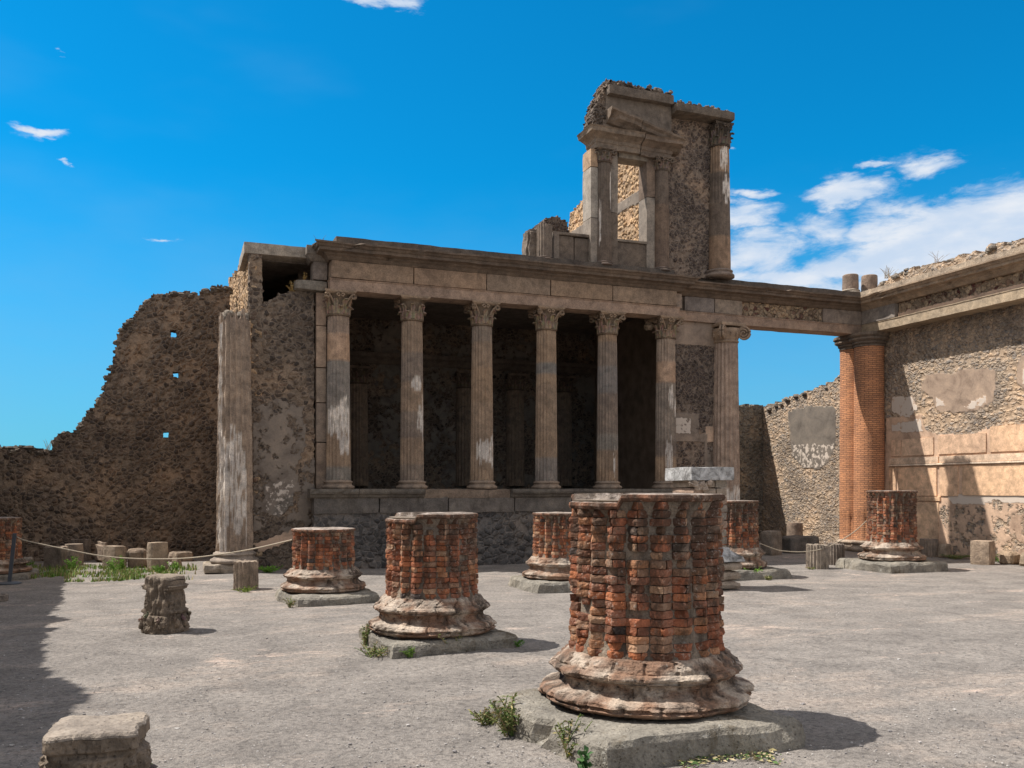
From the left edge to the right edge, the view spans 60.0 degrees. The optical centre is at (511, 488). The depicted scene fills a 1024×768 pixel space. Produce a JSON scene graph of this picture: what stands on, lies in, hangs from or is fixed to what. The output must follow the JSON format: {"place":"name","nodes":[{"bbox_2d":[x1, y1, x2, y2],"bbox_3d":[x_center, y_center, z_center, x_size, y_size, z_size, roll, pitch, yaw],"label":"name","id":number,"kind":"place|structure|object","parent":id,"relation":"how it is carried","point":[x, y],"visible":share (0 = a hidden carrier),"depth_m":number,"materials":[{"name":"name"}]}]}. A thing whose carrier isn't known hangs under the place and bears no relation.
{"place":"outdoors","nodes":[
{"label":"outdoors","id":0,"kind":"place"},
{"bbox_2d":[29,563,197,581],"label":"grass","id":1,"kind":"structure","parent":0,"point":[67,573],"depth_m":17.63,"materials":[{"name":"green plant"}]},
{"bbox_2d":[0,541,1023,767],"bbox_3d":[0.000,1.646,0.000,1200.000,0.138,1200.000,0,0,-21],"label":"ground","id":2,"kind":"structure","parent":0,"point":[89,609],"depth_m":7.97,"materials":[{"name":"grey gravel"}]},
{"bbox_2d":[0,592,9,601],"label":"stone block","id":3,"kind":"object","parent":2,"relation":"on","point":[4,596],"depth_m":13.44,"materials":[{"name":"grey stone"}]},
{"bbox_2d":[0,533,21,584],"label":"barrier post","id":4,"kind":"object","parent":2,"relation":"on","point":[11,564],"visible":1,"depth_m":15.86,"materials":[{"name":"grey metal"}]},
{"bbox_2d":[17,536,292,559],"bbox_3d":[-5.932,1.031,15.335,5.875,0.506,1.135,0,0,21],"label":"rope","id":5,"kind":"object","parent":4,"relation":"attached to","point":[157,558],"visible":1,"depth_m":15.93,"materials":[{"name":"beige fabric"}]},
{"bbox_2d":[0,517,39,580],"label":"broken brick column","id":6,"kind":"structure","parent":2,"relation":"on","point":[9,527],"depth_m":16.79,"materials":[{"name":"brick"}]},
{"bbox_2d":[24,557,34,566],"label":"stone block","id":7,"kind":"object","parent":2,"relation":"on","point":[30,559],"depth_m":19.05,"materials":[{"name":"grey stone"}]},
{"bbox_2d":[43,546,67,567],"bbox_3d":[-9.832,1.483,19.177,0.472,0.494,0.358,0,0,8],"label":"column drum","id":8,"kind":"object","parent":2,"relation":"on","point":[54,556],"depth_m":19.02,"materials":[{"name":"stone"}]},
{"bbox_2d":[62,556,81,567],"bbox_3d":[-9.234,1.553,18.616,0.397,0.297,0.212,0,0,-21],"label":"weed","id":9,"kind":"object","parent":2,"relation":"on","point":[72,562],"visible":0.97,"depth_m":18.61,"materials":[{"name":"green plant"}]},
{"bbox_2d":[65,543,83,564],"bbox_3d":[-9.824,1.481,19.887,0.397,0.498,0.397,0,0,-21],"label":"column drum","id":10,"kind":"object","parent":2,"relation":"on","point":[77,547],"depth_m":19.74,"materials":[{"name":"stone"}]},
{"bbox_2d":[71,538,90,560],"bbox_3d":[-10.169,1.449,20.917,0.443,0.561,0.450,0,0,-21],"label":"column drum","id":11,"kind":"object","parent":2,"relation":"on","point":[86,543],"depth_m":20.81,"materials":[{"name":"stone"}]},
{"bbox_2d":[38,712,157,767],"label":"stone block","id":12,"kind":"object","parent":2,"relation":"on","point":[103,741],"visible":1,"depth_m":4.00,"materials":[{"name":"stone"}]},
{"bbox_2d":[95,542,105,561],"bbox_3d":[-9.498,1.487,20.561,0.508,0.500,0.216,0,0,41],"label":"stone block","id":13,"kind":"object","parent":2,"relation":"on","point":[99,546],"depth_m":20.50,"materials":[{"name":"beige stone"}]},
{"bbox_2d":[103,558,119,571],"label":"weed","id":14,"kind":"object","parent":2,"relation":"on","point":[111,564],"visible":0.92,"depth_m":18.18,"materials":[{"name":"green plant"}]},
{"bbox_2d":[102,545,126,567],"bbox_3d":[-8.554,1.473,19.089,0.418,0.523,0.345,0,0,26],"label":"stone block","id":15,"kind":"object","parent":2,"relation":"on","point":[114,550],"depth_m":18.96,"materials":[{"name":"beige stone"}]},
{"bbox_2d":[0,284,232,561],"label":"rubble wall","id":16,"kind":"structure","parent":2,"relation":"on","point":[115,467],"depth_m":21.61,"materials":[{"name":"stone"}]},
{"bbox_2d":[112,554,124,568],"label":"weed","id":17,"kind":"object","parent":2,"relation":"on","point":[122,564],"visible":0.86,"depth_m":18.58,"materials":[{"name":"green plant"}]},
{"bbox_2d":[126,548,146,567],"bbox_3d":[-8.168,1.528,19.350,0.456,0.483,0.541,0,0,-21],"label":"stone block","id":18,"kind":"object","parent":2,"relation":"on","point":[135,553],"depth_m":19.12,"materials":[{"name":"beige stone"}]},
{"bbox_2d":[147,542,167,570],"bbox_3d":[-7.470,1.424,18.600,0.310,0.612,0.420,0,0,36],"label":"column drum","id":19,"kind":"object","parent":2,"relation":"on","point":[157,549],"depth_m":18.47,"materials":[{"name":"stone"}]},
{"bbox_2d":[151,564,164,573],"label":"weed","id":20,"kind":"object","parent":2,"relation":"on","point":[159,569],"visible":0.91,"depth_m":17.77,"materials":[{"name":"green plant"}]},
{"bbox_2d":[138,573,191,633],"bbox_3d":[-4.093,1.338,10.460,0.598,0.667,0.585,0,0,-21],"label":"carved capital","id":21,"kind":"object","parent":2,"relation":"on","point":[165,610],"visible":1,"depth_m":10.30,"materials":[{"name":"stone"}]},
{"bbox_2d":[165,561,180,570],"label":"weed","id":22,"kind":"object","parent":2,"relation":"on","point":[175,566],"visible":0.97,"depth_m":18.38,"materials":[{"name":"green plant"}]},
{"bbox_2d":[171,551,181,567],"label":"stone block","id":23,"kind":"object","parent":2,"relation":"on","point":[177,555],"depth_m":19.24,"materials":[{"name":"beige stone"}]},
{"bbox_2d":[169,551,193,561],"bbox_3d":[-7.810,1.613,20.926,0.556,0.274,0.473,0,0,-21],"label":"stone block","id":24,"kind":"object","parent":2,"relation":"on","point":[185,554],"depth_m":20.76,"materials":[{"name":"beige stone"}]},
{"bbox_2d":[231,584,257,592],"bbox_3d":[-4.402,1.649,14.645,0.386,0.111,0.431,0,0,-6],"label":"weed","id":25,"kind":"object","parent":2,"relation":"on","point":[248,589],"visible":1,"depth_m":14.58,"materials":[{"name":"green plant"}]},
{"bbox_2d":[233,560,258,590],"bbox_3d":[-4.518,1.473,15.046,0.420,0.514,0.421,0,0,-21],"label":"column drum","id":26,"kind":"object","parent":2,"relation":"on","point":[245,573],"depth_m":14.89,"materials":[{"name":"stone"}]},
{"bbox_2d":[258,565,282,572],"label":"weed","id":27,"kind":"object","parent":2,"relation":"on","point":[268,569],"visible":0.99,"depth_m":17.95,"materials":[{"name":"green plant"}]},
{"bbox_2d":[281,596,295,607],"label":"weed","id":28,"kind":"object","parent":2,"relation":"on","point":[290,603],"visible":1,"depth_m":12.65,"materials":[{"name":"green plant"}]},
{"bbox_2d":[275,527,379,606],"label":"broken brick column","id":29,"kind":"structure","parent":2,"relation":"on","point":[323,571],"depth_m":13.27,"materials":[{"name":"brick"}]},
{"bbox_2d":[359,623,370,644],"bbox_3d":[-1.541,1.530,9.415,0.139,0.250,0.236,0,0,-21],"label":"weed","id":30,"kind":"object","parent":2,"relation":"on","point":[366,636],"visible":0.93,"depth_m":9.37,"materials":[{"name":"green plant"}]},
{"bbox_2d":[354,642,390,657],"bbox_3d":[-1.268,1.579,8.715,0.484,0.143,0.484,0,0,-21],"label":"weed","id":31,"kind":"object","parent":2,"relation":"on","point":[375,652],"visible":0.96,"depth_m":8.72,"materials":[{"name":"green plant"}]},
{"bbox_2d":[401,645,415,656],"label":"weed","id":32,"kind":"object","parent":2,"relation":"on","point":[410,652],"visible":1,"depth_m":8.66,"materials":[{"name":"green plant"}]},
{"bbox_2d":[357,512,516,658],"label":"broken brick column","id":33,"kind":"structure","parent":2,"relation":"on","point":[429,596],"depth_m":9.07,"materials":[{"name":"brick"}]},
{"bbox_2d":[438,632,464,646],"bbox_3d":[-0.644,1.520,8.925,0.279,0.256,0.420,0,0,21],"label":"weed","id":34,"kind":"object","parent":2,"relation":"on","point":[454,637],"visible":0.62,"depth_m":8.93,"materials":[{"name":"green plant"}]},
{"bbox_2d":[468,707,493,724],"bbox_3d":[-0.170,1.556,6.065,0.245,0.121,0.202,0,0,-21],"label":"weed","id":35,"kind":"object","parent":2,"relation":"on","point":[482,721],"visible":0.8,"depth_m":6.06,"materials":[{"name":"green plant"}]},
{"bbox_2d":[484,692,519,736],"bbox_3d":[-0.040,1.480,5.806,0.273,0.266,0.286,0,0,15],"label":"weed","id":36,"kind":"object","parent":2,"relation":"on","point":[506,720],"visible":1,"depth_m":5.76,"materials":[{"name":"green plant"}]},
{"bbox_2d":[513,638,524,646],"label":"weed","id":37,"kind":"object","parent":2,"relation":"on","point":[519,642],"visible":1,"depth_m":9.26,"materials":[{"name":"green plant"}]},
{"bbox_2d":[201,79,861,573],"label":"ruined building","id":38,"kind":"structure","parent":2,"relation":"on","point":[365,387],"depth_m":21.22,"materials":[{"name":"stone"}]},
{"bbox_2d":[286,280,294,290],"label":"dry weed","id":39,"kind":"object","parent":38,"relation":"on","point":[291,288],"visible":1,"depth_m":18.92,"materials":[{"name":"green plant"}]},
{"bbox_2d":[507,512,572,593],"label":"broken brick column","id":40,"kind":"structure","parent":2,"relation":"on","point":[549,569],"depth_m":14.87,"materials":[{"name":"brick"}]},
{"bbox_2d":[554,714,591,758],"bbox_3d":[0.354,1.487,5.286,0.253,0.237,0.264,0,0,19],"label":"weed","id":41,"kind":"object","parent":2,"relation":"on","point":[573,744],"visible":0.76,"depth_m":5.25,"materials":[{"name":"green plant"}]},
{"bbox_2d":[576,745,592,767],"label":"weed","id":42,"kind":"object","parent":2,"relation":"on","point":[583,761],"visible":1,"depth_m":4.98,"materials":[{"name":"green plant"}]},
{"bbox_2d":[488,493,804,767],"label":"broken brick column","id":43,"kind":"structure","parent":2,"relation":"on","point":[646,663],"depth_m":5.63,"materials":[{"name":"brick"}]},
{"bbox_2d":[665,467,744,589],"bbox_3d":[3.215,0.672,15.200,1.084,2.096,1.080,0,0,-21],"label":"statue pedestal","id":44,"kind":"object","parent":2,"relation":"on","point":[710,480],"visible":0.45,"depth_m":14.87,"materials":[{"name":"stone"}]},
{"bbox_2d":[664,748,783,767],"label":"creeping ground cover","id":45,"kind":"object","parent":2,"relation":"on","point":[755,757],"visible":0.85,"depth_m":5.21,"materials":[{"name":"green plant"}]},
{"bbox_2d":[739,404,762,540],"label":"cross wall","id":46,"kind":"structure","parent":2,"relation":"on","point":[751,444],"depth_m":28.91,"materials":[{"name":"brown stone"}]},
{"bbox_2d":[722,500,790,580],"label":"broken brick column","id":47,"kind":"structure","parent":2,"relation":"on","point":[742,534],"depth_m":16.86,"materials":[{"name":"brick"}]},
{"bbox_2d":[760,530,781,554],"bbox_3d":[6.702,1.405,22.939,0.426,0.658,0.408,0,0,-32],"label":"stone block","id":48,"kind":"object","parent":2,"relation":"on","point":[771,538],"depth_m":22.78,"materials":[{"name":"grey stone"}]},
{"bbox_2d":[782,535,819,553],"bbox_3d":[7.689,1.499,23.677,0.878,0.493,0.618,0,0,-6],"label":"stone block","id":49,"kind":"object","parent":2,"relation":"on","point":[795,543],"depth_m":23.39,"materials":[{"name":"grey stone"}]},
{"bbox_2d":[787,522,802,535],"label":"column drum","id":50,"kind":"object","parent":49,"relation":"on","point":[794,528],"depth_m":26.48,"materials":[{"name":"stone"}]},
{"bbox_2d":[806,544,828,568],"bbox_3d":[6.548,1.455,19.019,0.476,0.549,0.473,0,0,-21],"label":"column drum","id":51,"kind":"object","parent":2,"relation":"on","point":[818,559],"depth_m":18.84,"materials":[{"name":"stone"}]},
{"bbox_2d":[827,543,844,564],"bbox_3d":[7.266,1.472,19.890,0.379,0.517,0.378,0,0,-21],"label":"column drum","id":52,"kind":"object","parent":2,"relation":"on","point":[836,552],"depth_m":19.75,"materials":[{"name":"stone"}]},
{"bbox_2d":[837,490,947,573],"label":"broken brick column","id":53,"kind":"structure","parent":2,"relation":"on","point":[891,545],"depth_m":18.38,"materials":[{"name":"brick"}]},
{"bbox_2d":[759,521,865,551],"bbox_3d":[6.173,1.001,18.461,3.047,0.646,0.377,0,0,-28],"label":"rope","id":54,"kind":"object","parent":53,"relation":"hanging from","point":[812,550],"visible":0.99,"depth_m":18.60,"materials":[{"name":"beige fabric"}]},
{"bbox_2d":[762,238,1023,560],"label":"court wall","id":55,"kind":"structure","parent":2,"relation":"on","point":[922,393],"depth_m":22.71,"materials":[{"name":"stone"}]},
{"bbox_2d":[880,267,893,278],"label":"dry weed","id":56,"kind":"object","parent":55,"relation":"on","point":[886,274],"visible":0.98,"depth_m":24.05,"materials":[{"name":"beige plant"}]},
{"bbox_2d":[920,538,938,556],"bbox_3d":[10.477,1.487,22.258,0.460,0.485,0.452,0,0,-21],"label":"column drum","id":57,"kind":"object","parent":2,"relation":"on","point":[931,547],"depth_m":22.08,"materials":[{"name":"stone"}]},
{"bbox_2d":[938,544,952,557],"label":"stone block","id":58,"kind":"object","parent":2,"relation":"on","point":[946,549],"depth_m":21.82,"materials":[{"name":"grey stone"}]},
{"bbox_2d":[940,553,969,558],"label":"weed","id":59,"kind":"object","parent":2,"relation":"on","point":[950,556],"visible":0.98,"depth_m":21.49,"materials":[{"name":"green plant"}]},
{"bbox_2d":[970,540,994,564],"bbox_3d":[10.632,1.445,20.017,0.382,0.569,0.429,0,0,-41],"label":"stone block","id":60,"kind":"object","parent":2,"relation":"on","point":[982,552],"depth_m":19.88,"materials":[{"name":"beige stone"}]},
{"bbox_2d":[997,550,1019,564],"bbox_3d":[11.249,1.570,20.068,0.475,0.380,0.419,0,0,-27],"label":"stone block","id":61,"kind":"object","parent":2,"relation":"on","point":[1010,557],"depth_m":19.92,"materials":[{"name":"beige stone"}]},
{"bbox_2d":[1020,550,1023,565],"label":"stone block","id":62,"kind":"object","parent":2,"relation":"on","point":[1022,558],"depth_m":19.52,"materials":[{"name":"beige stone"}]},
{"bbox_2d":[0,0,1023,449],"label":"sky","id":63,"kind":"structure","parent":0,"point":[143,143],"materials":[{"name":"blue"}]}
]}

